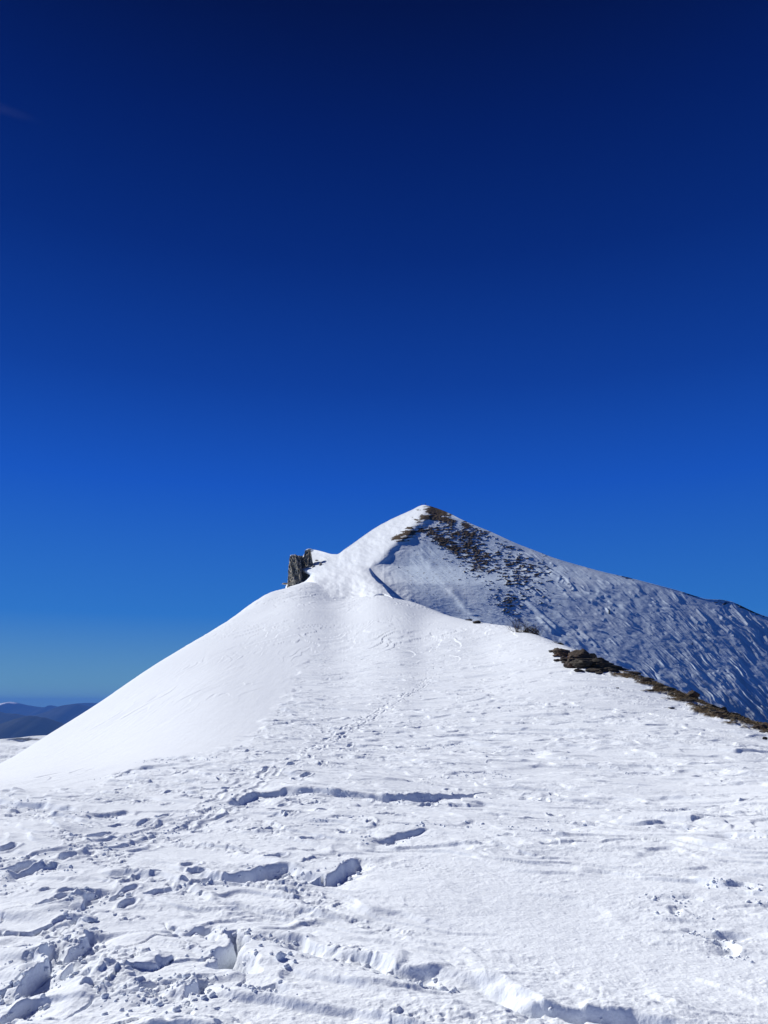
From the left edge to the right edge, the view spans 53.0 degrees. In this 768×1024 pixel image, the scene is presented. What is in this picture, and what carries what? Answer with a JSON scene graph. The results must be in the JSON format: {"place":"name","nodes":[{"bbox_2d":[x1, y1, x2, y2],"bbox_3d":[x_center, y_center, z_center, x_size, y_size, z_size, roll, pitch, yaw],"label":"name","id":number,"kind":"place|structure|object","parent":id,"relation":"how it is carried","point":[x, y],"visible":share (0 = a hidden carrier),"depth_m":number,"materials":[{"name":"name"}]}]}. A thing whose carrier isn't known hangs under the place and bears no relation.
{"place":"outdoors","nodes":[
{"label":"outdoors","id":0,"kind":"place"},
{"bbox_2d":[0,712,24,723],"bbox_3d":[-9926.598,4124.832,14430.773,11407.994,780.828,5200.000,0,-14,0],"label":"hills","id":1,"kind":"structure","parent":0,"point":[5,717],"depth_m":14298.26,"materials":[{"name":"blue"}]},
{"bbox_2d":[0,735,46,762],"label":"snow terrain","id":2,"kind":"structure","parent":0,"point":[10,748],"depth_m":249.35,"materials":[{"name":"white snow"}]},
{"bbox_2d":[0,716,64,738],"bbox_3d":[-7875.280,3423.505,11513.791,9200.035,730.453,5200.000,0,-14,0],"label":"hills","id":3,"kind":"structure","parent":0,"point":[25,726],"depth_m":11150.25,"materials":[{"name":"blue"}]},
{"bbox_2d":[0,702,97,714],"bbox_3d":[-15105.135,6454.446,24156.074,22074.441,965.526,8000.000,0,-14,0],"label":"hills","id":4,"kind":"structure","parent":0,"point":[14,708],"depth_m":23747.44,"materials":[{"name":"blue"}]},
{"bbox_2d":[25,704,91,723],"bbox_3d":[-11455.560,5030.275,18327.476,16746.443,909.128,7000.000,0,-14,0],"label":"hills","id":5,"kind":"structure","parent":0,"point":[64,714],"depth_m":17772.43,"materials":[{"name":"blue"}]},
{"bbox_2d":[0,582,767,1023],"bbox_3d":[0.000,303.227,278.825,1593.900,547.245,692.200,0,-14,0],"label":"snow ground","id":6,"kind":"structure","parent":0,"point":[492,918],"depth_m":9.14,"materials":[{"name":"white snow"}]},
{"bbox_2d":[81,915,97,922],"bbox_3d":[-2.216,3.074,5.825,0.122,0.054,0.106,-4,-14,37],"label":"snow chunk","id":7,"kind":"object","parent":6,"relation":"on","point":[87,918],"visible":1,"depth_m":5.80,"materials":[{"name":"white snow"}]},
{"bbox_2d":[88,926,98,930],"bbox_3d":[-2.116,3.036,5.607,0.066,0.038,0.065,-3,-14,14],"label":"snow chunk","id":8,"kind":"object","parent":6,"relation":"on","point":[93,928],"visible":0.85,"depth_m":5.59,"materials":[{"name":"white snow"}]},
{"bbox_2d":[208,990,215,996],"bbox_3d":[-0.933,2.617,4.184,0.041,0.030,0.036,7,-16,-27],"label":"snow chunk","id":9,"kind":"object","parent":6,"relation":"on","point":[212,994],"visible":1,"depth_m":4.17,"materials":[{"name":"white snow"}]},
{"bbox_2d":[275,951,286,959],"bbox_3d":[-0.650,2.798,4.865,0.076,0.057,0.050,13,-4,-25],"label":"snow chunk","id":10,"kind":"object","parent":6,"relation":"on","point":[280,955],"visible":1,"depth_m":4.85,"materials":[{"name":"white snow"}]},
{"bbox_2d":[506,617,543,634],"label":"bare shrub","id":11,"kind":"object","parent":6,"relation":"on","point":[536,631],"visible":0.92,"depth_m":67.78,"materials":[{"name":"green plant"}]},
{"bbox_2d":[552,648,569,656],"bbox_3d":[11.340,8.983,48.999,1.299,0.751,1.011,-13,-19,42],"label":"rock","id":12,"kind":"object","parent":6,"relation":"on","point":[560,652],"visible":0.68,"depth_m":48.75,"materials":[{"name":"grey stone"}]},
{"bbox_2d":[563,658,575,667],"bbox_3d":[10.611,8.647,43.782,0.838,0.738,0.789,0,-14,1],"label":"rock","id":13,"kind":"object","parent":6,"relation":"on","point":[566,664],"visible":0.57,"depth_m":43.64,"materials":[{"name":"grey stone"}]},
{"bbox_2d":[567,648,591,658],"bbox_3d":[11.790,8.760,46.458,1.395,1.081,1.023,4,-13,7],"label":"rock","id":14,"kind":"object","parent":6,"relation":"on","point":[582,653],"visible":0.53,"depth_m":46.24,"materials":[{"name":"stone"}]},
{"bbox_2d":[569,659,593,668],"bbox_3d":[11.035,8.551,42.893,1.527,0.697,1.237,-8,-16,29],"label":"rock","id":15,"kind":"object","parent":6,"relation":"on","point":[579,664],"visible":0.69,"depth_m":42.55,"materials":[{"name":"grey stone"}]},
{"bbox_2d":[589,653,596,658],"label":"rock","id":16,"kind":"object","parent":6,"relation":"on","point":[593,655],"visible":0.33,"depth_m":47.49,"materials":[{"name":"grey stone"}]},
{"bbox_2d":[584,668,602,671],"bbox_3d":[11.376,8.544,41.553,0.937,0.262,0.724,-11,-18,37],"label":"rock","id":17,"kind":"object","parent":6,"relation":"on","point":[592,670],"visible":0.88,"depth_m":41.36,"materials":[{"name":"grey stone"}]},
{"bbox_2d":[598,667,613,671],"bbox_3d":[11.930,8.543,41.601,0.996,0.323,0.647,2,-14,-9],"label":"rock","id":18,"kind":"object","parent":6,"relation":"on","point":[607,668],"visible":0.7,"depth_m":41.36,"materials":[{"name":"grey stone"}]},
{"bbox_2d":[590,657,629,669],"bbox_3d":[12.230,8.448,42.707,2.757,0.799,1.128,-8,-16,31],"label":"rock","id":19,"kind":"object","parent":6,"relation":"on","point":[599,662],"visible":0.6,"depth_m":42.40,"materials":[{"name":"grey stone"}]},
{"bbox_2d":[627,671,640,674],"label":"rock","id":20,"kind":"object","parent":6,"relation":"on","point":[635,672],"visible":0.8,"depth_m":41.38,"materials":[{"name":"stone"}]},
{"bbox_2d":[663,686,675,689],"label":"rock","id":21,"kind":"object","parent":6,"relation":"on","point":[667,688],"visible":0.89,"depth_m":35.93,"materials":[{"name":"brown stone"}]},
{"bbox_2d":[679,698,694,700],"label":"rock","id":22,"kind":"object","parent":6,"relation":"on","point":[685,699],"visible":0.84,"depth_m":33.04,"materials":[{"name":"brown stone"}]},
{"bbox_2d":[685,690,700,697],"bbox_3d":[14.235,8.430,35.456,0.720,0.492,0.566,3,-14,-14],"label":"rock","id":23,"kind":"object","parent":6,"relation":"on","point":[692,693],"visible":0.75,"depth_m":35.30,"materials":[{"name":"brown stone"}]},
{"bbox_2d":[751,724,767,727],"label":"rock","id":24,"kind":"object","parent":6,"relation":"on","point":[759,726],"visible":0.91,"depth_m":25.25,"materials":[{"name":"brown stone"}]},
{"bbox_2d":[0,0,767,706],"label":"sky","id":25,"kind":"structure","parent":0,"point":[280,279],"materials":[{"name":"blue"}]},
{"bbox_2d":[285,505,767,722],"bbox_3d":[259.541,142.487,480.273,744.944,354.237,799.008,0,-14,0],"label":"mountain","id":26,"kind":"structure","parent":0,"point":[440,560],"depth_m":405.92,"materials":[{"name":"white snow"}]},
{"bbox_2d":[287,549,313,587],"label":"rock crag","id":27,"kind":"structure","parent":26,"relation":"on","point":[297,564],"depth_m":475.15,"materials":[{"name":"stone"}]},
{"bbox_2d":[623,670,767,729],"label":"dry grass","id":28,"kind":"structure","parent":0,"point":[685,696],"depth_m":34.22,"materials":[{"name":"brown plant"}]}
]}

